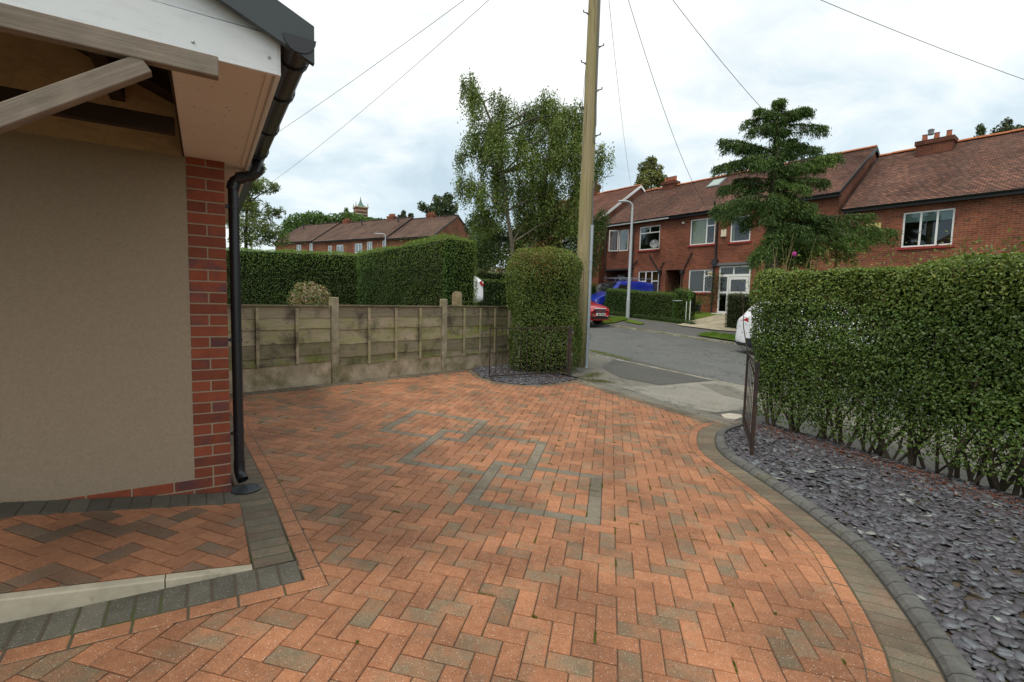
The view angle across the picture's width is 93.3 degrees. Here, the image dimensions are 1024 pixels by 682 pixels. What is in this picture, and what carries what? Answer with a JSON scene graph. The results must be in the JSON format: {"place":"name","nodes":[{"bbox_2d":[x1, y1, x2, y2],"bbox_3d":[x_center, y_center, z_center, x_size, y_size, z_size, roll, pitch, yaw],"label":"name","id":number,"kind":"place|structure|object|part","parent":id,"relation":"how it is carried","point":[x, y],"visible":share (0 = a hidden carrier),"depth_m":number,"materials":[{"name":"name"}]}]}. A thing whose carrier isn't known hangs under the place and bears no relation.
{"place":"outdoors","nodes":[
{"label":"outdoors","id":0,"kind":"place"},
{"bbox_2d":[0,368,1023,681],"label":"driveway","id":1,"kind":"structure","parent":0,"point":[350,542],"depth_m":2.77,"materials":[{"name":"brick"}]},
{"bbox_2d":[0,492,250,593],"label":"ramp","id":2,"kind":"structure","parent":1,"relation":"on","point":[52,544],"depth_m":2.63,"materials":[{"name":"brick"}]},
{"bbox_2d":[0,564,251,623],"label":"ramp edging","id":3,"kind":"object","parent":1,"relation":"on","point":[14,606],"visible":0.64,"depth_m":2.18,"materials":[{"name":"concrete"}]},
{"bbox_2d":[231,483,260,494],"bbox_3d":[-1.929,1.073,3.493,0.208,0.018,0.208,1,5,0],"label":"gully grate","id":4,"kind":"object","parent":1,"relation":"on","point":[249,488],"visible":0.91,"depth_m":3.48,"materials":[{"name":"grey metal"}]},
{"bbox_2d":[489,326,571,376],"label":"gate","id":5,"kind":"structure","parent":1,"relation":"on","point":[569,352],"depth_m":9.38,"materials":[{"name":"metal"}]},
{"bbox_2d":[255,386,845,672],"bbox_3d":[-0.450,1.083,4.622,5.413,0.278,5.914,2,5,11],"label":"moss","id":6,"kind":"object","parent":1,"relation":"on","point":[775,613],"visible":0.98,"depth_m":3.44,"materials":[{"name":"green plant"}]},
{"bbox_2d":[742,353,759,454],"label":"gate","id":7,"kind":"structure","parent":1,"relation":"on","point":[750,438],"depth_m":5.58,"materials":[{"name":"metal"}]},
{"bbox_2d":[715,422,978,681],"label":"bed edging","id":8,"kind":"object","parent":1,"relation":"on","point":[952,663],"visible":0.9,"depth_m":2.83,"materials":[{"name":"grey concrete"}]},
{"bbox_2d":[475,366,575,384],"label":"bed soil","id":9,"kind":"structure","parent":0,"point":[523,377],"depth_m":9.31,"materials":[{"name":"brown soil"}]},
{"bbox_2d":[472,364,576,384],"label":"slate chippings","id":10,"kind":"object","parent":9,"relation":"on","point":[531,379],"visible":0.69,"depth_m":9.42,"materials":[{"name":"grey stone"}]},
{"bbox_2d":[493,225,592,374],"bbox_3d":[0.658,-0.834,10.273,2.173,3.056,1.842,1,5,0],"label":"clipped bush","id":11,"kind":"object","parent":9,"relation":"on","point":[549,288],"visible":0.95,"depth_m":9.88,"materials":[{"name":"green plant"}]},
{"bbox_2d":[226,0,1023,268],"label":"sky","id":12,"kind":"structure","parent":0,"point":[870,82],"materials":[{"name":"white"}]},
{"bbox_2d":[572,375,763,436],"bbox_3d":[2.251,0.996,7.952,0.817,0.263,4.453,-2,6,-37],"label":"pavement edge","id":13,"kind":"object","parent":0,"point":[699,412],"visible":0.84,"depth_m":7.82,"materials":[{"name":"concrete"}]},
{"bbox_2d":[644,311,725,323],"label":"front lawn","id":14,"kind":"structure","parent":0,"point":[700,314],"depth_m":23.21,"materials":[{"name":"green plant"}]},
{"bbox_2d":[609,309,697,323],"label":"ground cover","id":15,"kind":"object","parent":14,"relation":"on","point":[642,316],"visible":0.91,"depth_m":22.35,"materials":[{"name":"green plant"}]},
{"bbox_2d":[671,281,697,320],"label":"garden bush","id":16,"kind":"object","parent":14,"relation":"on","point":[688,296],"visible":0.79,"depth_m":21.90,"materials":[{"name":"green plant"}]},
{"bbox_2d":[685,301,690,320],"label":"garden gate","id":17,"kind":"structure","parent":14,"relation":"on","point":[689,310],"depth_m":21.30,"materials":[{"name":"white paint"}]},
{"bbox_2d":[695,293,709,311],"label":"potted plant","id":18,"kind":"object","parent":14,"relation":"on","point":[698,308],"visible":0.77,"depth_m":23.77,"materials":[{"name":"green plant"}]},
{"bbox_2d":[720,287,762,328],"bbox_3d":[9.560,-1.262,19.354,2.432,1.872,1.641,4,6,33],"label":"garden hedge","id":19,"kind":"object","parent":14,"relation":"on","point":[736,305],"visible":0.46,"depth_m":19.52,"materials":[{"name":"green plant"}]},
{"bbox_2d":[679,315,735,330],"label":"front drive","id":20,"kind":"structure","parent":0,"point":[715,322],"depth_m":20.79,"materials":[{"name":"concrete"}]},
{"bbox_2d":[590,315,916,363],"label":"pavement","id":21,"kind":"structure","parent":0,"point":[673,328],"depth_m":20.23,"materials":[{"name":"grey concrete"}]},
{"bbox_2d":[601,316,627,323],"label":"verge grass","id":22,"kind":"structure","parent":21,"relation":"on","point":[619,318],"depth_m":22.36,"materials":[{"name":"green plant"}]},
{"bbox_2d":[618,200,633,317],"bbox_3d":[5.292,-3.792,22.905,0.815,5.646,0.200,1,5,-5],"label":"lamp post","id":23,"kind":"object","parent":21,"relation":"on","point":[629,276],"visible":0.97,"depth_m":22.90,"materials":[{"name":"grey metal"}]},
{"bbox_2d":[626,319,642,323],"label":"verge","id":24,"kind":"structure","parent":21,"relation":"on","point":[634,321],"depth_m":21.88,"materials":[{"name":"green plant"}]},
{"bbox_2d":[697,331,831,357],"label":"verge","id":25,"kind":"structure","parent":21,"relation":"on","point":[722,337],"depth_m":17.99,"materials":[{"name":"green plant"}]},
{"bbox_2d":[708,98,902,292],"bbox_3d":[9.204,-3.612,15.275,6.995,7.805,2.475,1,5,-5],"label":"conifer tree","id":26,"kind":"object","parent":25,"relation":"on","point":[805,230],"visible":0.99,"depth_m":14.91,"materials":[{"name":"green plant"}]},
{"bbox_2d":[519,322,1017,440],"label":"road","id":27,"kind":"structure","parent":0,"point":[719,361],"depth_m":14.33,"materials":[{"name":"grey asphalt"}]},
{"bbox_2d":[569,295,609,323],"bbox_3d":[2.485,-1.551,21.845,1.710,1.448,4.112,-2,6,-38],"label":"parked car","id":28,"kind":"object","parent":27,"relation":"on","point":[599,313],"visible":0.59,"depth_m":20.38,"materials":[{"name":"red paint"}]},
{"bbox_2d":[735,300,908,363],"bbox_3d":[8.961,-0.287,13.722,1.916,1.816,4.558,-2,6,-38],"label":"parked car","id":29,"kind":"object","parent":27,"relation":"on","point":[739,340],"visible":0.12,"depth_m":14.62,"materials":[{"name":"white metal"}]},
{"bbox_2d":[517,347,1023,494],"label":"pavement","id":30,"kind":"structure","parent":0,"point":[596,364],"depth_m":7.05,"materials":[{"name":"concrete"}]},
{"bbox_2d":[473,275,484,302],"bbox_3d":[-3.062,-1.936,17.611,4.060,1.452,1.670,1,5,-7],"label":"parked car","id":31,"kind":"object","parent":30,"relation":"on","point":[479,295],"visible":0.1,"depth_m":17.10,"materials":[{"name":"white metal"}]},
{"bbox_2d":[572,0,603,367],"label":"telegraph pole","id":32,"kind":"object","parent":30,"relation":"on","point":[585,222],"visible":0.91,"depth_m":10.57,"materials":[{"name":"brown wood"}]},
{"bbox_2d":[280,0,463,130],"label":"overhead cable","id":33,"kind":"object","parent":32,"relation":"attached to","point":[380,60],"visible":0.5,"depth_m":14.97,"materials":[{"name":"black rubber"}]},
{"bbox_2d":[265,0,488,186],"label":"overhead cable","id":34,"kind":"object","parent":32,"relation":"attached to","point":[389,87],"visible":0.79,"depth_m":16.57,"materials":[{"name":"black rubber"}]},
{"bbox_2d":[609,4,630,182],"bbox_3d":[5.298,-9.883,22.741,0.013,0.784,25.986,3,5,15],"label":"overhead cable","id":35,"kind":"object","parent":32,"relation":"attached to","point":[617,80],"visible":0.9,"depth_m":16.66,"materials":[{"name":"black rubber"}]},
{"bbox_2d":[628,0,708,210],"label":"overhead cable","id":36,"kind":"object","parent":32,"relation":"attached to","point":[659,96],"visible":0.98,"depth_m":15.03,"materials":[{"name":"black rubber"}]},
{"bbox_2d":[673,0,789,137],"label":"overhead cable","id":37,"kind":"object","parent":32,"relation":"attached to","point":[714,53],"visible":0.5,"depth_m":13.77,"materials":[{"name":"black rubber"}]},
{"bbox_2d":[821,0,1023,79],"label":"overhead cable","id":38,"kind":"object","parent":32,"relation":"attached to","point":[920,40],"visible":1,"depth_m":12.11,"materials":[{"name":"black rubber"}]},
{"bbox_2d":[580,371,615,383],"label":"moss","id":39,"kind":"object","parent":30,"relation":"on","point":[592,376],"visible":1,"depth_m":9.58,"materials":[{"name":"green plant"}]},
{"bbox_2d":[602,358,709,384],"bbox_3d":[2.820,0.667,11.079,2.171,0.170,2.941,-1,5,-30],"label":"pavement patch","id":40,"kind":"object","parent":30,"relation":"on","point":[631,371],"visible":1,"depth_m":10.69,"materials":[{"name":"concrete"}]},
{"bbox_2d":[589,350,631,359],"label":"moss","id":41,"kind":"object","parent":40,"relation":"on","point":[597,351],"visible":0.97,"depth_m":13.08,"materials":[{"name":"green plant"}]},
{"bbox_2d":[622,381,748,411],"bbox_3d":[3.693,0.960,8.891,3.004,0.129,1.877,-1,5,-31],"label":"pavement patch","id":42,"kind":"object","parent":30,"relation":"on","point":[697,395],"visible":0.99,"depth_m":8.59,"materials":[{"name":"concrete"}]},
{"bbox_2d":[699,383,749,399],"bbox_3d":[4.146,0.962,9.227,0.652,0.068,1.391,1,5,0],"label":"pavement patch","id":43,"kind":"object","parent":42,"relation":"on","point":[728,390],"visible":0.89,"depth_m":9.34,"materials":[{"name":"concrete"}]},
{"bbox_2d":[710,411,775,423],"bbox_3d":[3.540,1.149,7.290,1.402,0.062,0.739,-1,5,-28],"label":"pavement patch","id":44,"kind":"object","parent":30,"relation":"on","point":[762,418],"visible":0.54,"depth_m":7.41,"materials":[{"name":"concrete"}]},
{"bbox_2d":[721,413,741,418],"bbox_3d":[3.320,1.133,7.322,0.503,0.017,0.252,-3,6,-43],"label":"cement patch","id":45,"kind":"object","parent":44,"relation":"on","point":[731,416],"visible":1,"depth_m":7.31,"materials":[{"name":"white concrete"}]},
{"bbox_2d":[769,423,1013,494],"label":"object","id":46,"kind":"structure","parent":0,"point":[868,452],"depth_m":5.83,"materials":[{"name":"plant"}]},
{"bbox_3d":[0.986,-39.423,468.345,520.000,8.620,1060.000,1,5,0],"label":"ground","id":47,"kind":"structure","parent":0,"visible":0},
{"bbox_2d":[0,0,314,502],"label":"house extension","id":48,"kind":"object","parent":47,"relation":"on","point":[130,132],"visible":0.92,"depth_m":2.89,"materials":[{"name":"paint"}]},
{"bbox_2d":[225,32,315,482],"bbox_3d":[-1.465,-0.084,2.830,0.275,2.398,2.080,-2,6,-33],"label":"gutter","id":49,"kind":"object","parent":48,"relation":"attached to","point":[294,67],"visible":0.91,"depth_m":3.40,"materials":[{"name":"black plastic"}]},
{"bbox_2d":[225,164,290,247],"bbox_3d":[-12.525,-5.048,23.559,3.090,7.442,1.849,1,5,-10],"label":"ash tree","id":50,"kind":"object","parent":47,"relation":"on","point":[249,209],"visible":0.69,"depth_m":23.46,"materials":[{"name":"green plant"}]},
{"bbox_2d":[226,242,362,304],"bbox_3d":[-9.157,-1.902,16.050,9.375,3.199,2.342,1,5,0],"label":"tall hedge","id":51,"kind":"object","parent":47,"relation":"on","point":[271,277],"visible":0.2,"depth_m":15.69,"materials":[{"name":"green plant"}]},
{"bbox_2d":[272,222,340,253],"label":"terraced house","id":52,"kind":"structure","parent":47,"relation":"on","point":[303,236],"depth_m":65.55,"materials":[{"name":"brown tile"}]},
{"bbox_2d":[286,281,331,304],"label":"shrub","id":53,"kind":"object","parent":47,"relation":"on","point":[305,297],"visible":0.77,"depth_m":8.75,"materials":[{"name":"green plant"}]},
{"bbox_2d":[279,210,355,235],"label":"chestnut tree","id":54,"kind":"object","parent":47,"relation":"on","point":[291,223],"visible":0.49,"depth_m":82.57,"materials":[{"name":"green plant"}]},
{"bbox_2d":[353,197,368,220],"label":"brick tower","id":55,"kind":"structure","parent":47,"relation":"on","point":[360,208],"depth_m":204.68,"materials":[{"name":"brick"}]},
{"bbox_2d":[311,214,412,255],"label":"terraced house","id":56,"kind":"structure","parent":47,"relation":"on","point":[346,233],"depth_m":60.33,"materials":[{"name":"brown tile"}]},
{"bbox_2d":[337,245,342,253],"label":"window","id":57,"kind":"structure","parent":56,"relation":"in","point":[339,247],"depth_m":60.46,"materials":[{"name":"white glass"}]},
{"bbox_2d":[355,243,361,252],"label":"window","id":58,"kind":"structure","parent":56,"relation":"in","point":[357,248],"depth_m":58.82,"materials":[{"name":"white paint"}]},
{"bbox_2d":[367,242,371,249],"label":"window","id":59,"kind":"structure","parent":56,"relation":"in","point":[369,246],"depth_m":57.88,"materials":[{"name":"white paint"}]},
{"bbox_2d":[343,207,382,220],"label":"young tree","id":60,"kind":"object","parent":47,"relation":"on","point":[358,217],"visible":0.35,"depth_m":89.99,"materials":[{"name":"green plant"}]},
{"bbox_2d":[227,297,511,393],"bbox_3d":[-2.855,0.107,7.421,0.115,1.601,9.285,5,6,37],"label":"fence","id":61,"kind":"object","parent":47,"relation":"on","point":[290,346],"visible":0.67,"depth_m":7.87,"materials":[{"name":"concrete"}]},
{"bbox_2d":[393,210,413,217],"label":"conifer","id":62,"kind":"object","parent":47,"relation":"on","point":[403,213],"visible":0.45,"depth_m":84.79,"materials":[{"name":"green plant"}]},
{"bbox_2d":[352,224,480,305],"bbox_3d":[-3.012,-1.573,14.137,2.212,3.347,5.762,-2,6,-39],"label":"tall hedge","id":63,"kind":"object","parent":47,"relation":"on","point":[425,272],"visible":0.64,"depth_m":12.87,"materials":[{"name":"green plant"}]},
{"bbox_2d":[386,212,470,247],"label":"terraced house","id":64,"kind":"structure","parent":47,"relation":"on","point":[414,228],"depth_m":55.95,"materials":[{"name":"brown tile"}]},
{"bbox_2d":[417,192,458,215],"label":"pine tree","id":65,"kind":"object","parent":47,"relation":"on","point":[437,207],"visible":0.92,"depth_m":85.72,"materials":[{"name":"green plant"}]},
{"bbox_2d":[452,291,461,304],"bbox_3d":[-1.214,-0.389,10.611,0.210,1.406,0.130,1,5,0],"label":"concrete stump","id":66,"kind":"object","parent":47,"relation":"on","point":[456,297],"visible":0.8,"depth_m":10.50,"materials":[{"name":"beige concrete"}]},
{"bbox_2d":[464,212,501,266],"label":"dark tree","id":67,"kind":"object","parent":47,"relation":"on","point":[467,223],"visible":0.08,"depth_m":47.20,"materials":[{"name":"green plant"}]},
{"bbox_2d":[450,68,615,279],"bbox_3d":[0.996,-7.317,24.627,8.307,12.080,3.360,1,5,0],"label":"birch tree","id":68,"kind":"object","parent":47,"relation":"on","point":[493,146],"visible":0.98,"depth_m":24.20,"materials":[{"name":"green plant"}]},
{"bbox_2d":[467,207,611,280],"bbox_3d":[1.348,-4.421,26.453,8.072,6.144,3.828,1,5,0],"label":"broad tree","id":69,"kind":"object","parent":47,"relation":"on","point":[599,224],"visible":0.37,"depth_m":26.11,"materials":[{"name":"green plant"}]},
{"bbox_2d":[531,102,582,260],"bbox_3d":[2.305,-6.993,25.772,3.299,11.328,2.547,1,5,0],"label":"birch tree","id":70,"kind":"object","parent":47,"relation":"on","point":[536,241],"visible":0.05,"depth_m":25.32,"materials":[{"name":"green plant"}]},
{"bbox_2d":[513,175,645,286],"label":"terraced house","id":71,"kind":"structure","parent":47,"relation":"on","point":[609,202],"depth_m":32.03,"materials":[{"name":"brick"}]},
{"bbox_2d":[602,280,679,319],"bbox_3d":[6.411,-1.973,23.493,1.953,1.964,4.804,-3,6,-40],"label":"garden hedge","id":72,"kind":"object","parent":47,"relation":"on","point":[651,303],"visible":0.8,"depth_m":23.00,"materials":[{"name":"green plant"}]},
{"bbox_2d":[634,155,667,189],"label":"lime tree","id":73,"kind":"object","parent":47,"relation":"on","point":[650,174],"visible":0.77,"depth_m":46.53,"materials":[{"name":"green plant"}]},
{"bbox_2d":[604,145,879,314],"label":"terraced house","id":74,"kind":"structure","parent":47,"relation":"on","point":[680,239],"depth_m":25.11,"materials":[{"name":"brick"}]},
{"bbox_2d":[619,229,628,250],"bbox_3d":[6.732,-5.858,28.370,0.523,1.369,0.696,-2,6,-38],"label":"window","id":75,"kind":"structure","parent":74,"relation":"in","point":[623,234],"depth_m":28.64,"materials":[{"name":"white paint"}]},
{"bbox_2d":[637,225,659,251],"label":"window","id":76,"kind":"structure","parent":74,"relation":"in","point":[646,236],"depth_m":27.30,"materials":[{"name":"white paint"}]},
{"bbox_2d":[638,271,658,291],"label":"window","id":77,"kind":"structure","parent":74,"relation":"in","point":[648,275],"depth_m":27.00,"materials":[{"name":"white paint"}]},
{"bbox_2d":[688,269,713,293],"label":"window","id":78,"kind":"structure","parent":74,"relation":"in","point":[697,283],"depth_m":25.35,"materials":[{"name":"grey glass"}]},
{"bbox_2d":[687,218,715,246],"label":"window","id":79,"kind":"structure","parent":74,"relation":"in","point":[702,233],"depth_m":24.56,"materials":[{"name":"white paint"}]},
{"bbox_2d":[697,272,731,307],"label":"climbing plant","id":80,"kind":"object","parent":74,"relation":"attached to","point":[716,278],"visible":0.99,"depth_m":23.67,"materials":[{"name":"green plant"}]},
{"bbox_2d":[705,177,726,188],"bbox_3d":[11.271,-8.709,26.659,0.857,0.620,0.780,-2,6,-38],"label":"roof window","id":81,"kind":"structure","parent":74,"relation":"in","point":[717,182],"depth_m":26.54,"materials":[{"name":"white glass"}]},
{"bbox_2d":[727,277,748,304],"bbox_3d":[10.763,-2.192,23.046,0.070,1.713,0.940,-2,6,-38],"label":"front door","id":82,"kind":"structure","parent":74,"relation":"in","point":[730,278],"depth_m":23.01,"materials":[{"name":"white paint"}]},
{"bbox_2d":[727,216,750,243],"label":"window","id":83,"kind":"structure","parent":74,"relation":"in","point":[734,238],"depth_m":23.22,"materials":[{"name":"white paint"}]},
{"bbox_2d":[590,322,903,368],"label":"kerb","id":84,"kind":"structure","parent":47,"relation":"on","point":[713,340],"depth_m":18.91,"materials":[{"name":"grey concrete"}]},
{"bbox_2d":[612,323,718,342],"bbox_3d":[5.652,-0.398,19.249,0.318,0.436,6.233,-1,5,-27],"label":"moss","id":85,"kind":"object","parent":84,"relation":"on","point":[668,333],"visible":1,"depth_m":18.58,"materials":[{"name":"green plant"}]},
{"bbox_2d":[566,348,1022,447],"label":"kerb","id":86,"kind":"structure","parent":47,"relation":"on","point":[700,377],"depth_m":10.98,"materials":[{"name":"grey concrete"}]},
{"bbox_2d":[837,128,1023,321],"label":"terraced house","id":87,"kind":"structure","parent":47,"relation":"on","point":[953,185],"depth_m":17.82,"materials":[{"name":"tile"}]},
{"bbox_2d":[897,208,955,249],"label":"window","id":88,"kind":"structure","parent":87,"relation":"in","point":[931,223],"depth_m":17.72,"materials":[{"name":"white paint"}]},
{"bbox_2d":[973,117,1023,136],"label":"sycamore tree","id":89,"kind":"object","parent":47,"relation":"on","point":[1005,125],"visible":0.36,"depth_m":36.51,"materials":[{"name":"green plant"}]},
{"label":"front garden","id":90,"kind":"structure","parent":0,"visible":0},
{"bbox_2d":[478,267,508,272],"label":"garden wall","id":91,"kind":"structure","parent":90,"relation":"on","point":[496,271],"depth_m":32.68,"materials":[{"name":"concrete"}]},
{"bbox_2d":[478,271,521,281],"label":"hedge","id":92,"kind":"object","parent":90,"relation":"on","point":[496,276],"visible":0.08,"depth_m":29.97,"materials":[{"name":"green plant"}]},
{"bbox_2d":[473,276,597,306],"bbox_3d":[-0.179,-2.474,24.740,11.304,2.192,2.009,0,5,-23],"label":"hedge","id":93,"kind":"object","parent":90,"relation":"on","point":[493,290],"visible":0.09,"depth_m":24.11,"materials":[{"name":"green plant"}]},
{"bbox_2d":[591,276,654,305],"bbox_3d":[5.804,-2.536,26.598,4.300,2.060,1.770,-1,5,-28],"label":"parked van","id":94,"kind":"object","parent":90,"relation":"on","point":[598,296],"visible":0.22,"depth_m":26.02,"materials":[{"name":"blue paint"}]},
{"bbox_3d":[5.812,-2.760,25.667,0.850,0.471,0.149,-1,5,-28],"label":"side window","id":95,"kind":"part","parent":94,"relation":"part of","materials":[{"name":"black glass"}]},
{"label":"bed soil","id":96,"kind":"structure","parent":0,"visible":0},
{"bbox_2d":[724,421,1023,681],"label":"slate chippings","id":97,"kind":"object","parent":96,"relation":"on","point":[969,644],"visible":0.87,"depth_m":3.67,"materials":[{"name":"grey stone"}]},
{"bbox_2d":[724,420,1023,515],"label":"fallen leaves","id":98,"kind":"object","parent":97,"relation":"on","point":[896,466],"visible":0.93,"depth_m":5.06,"materials":[{"name":"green plant"}]},
{"bbox_2d":[737,223,1023,497],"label":"privet hedge","id":99,"kind":"object","parent":96,"relation":"on","point":[958,337],"visible":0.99,"depth_m":5.17,"materials":[{"name":"green plant"}]}
]}

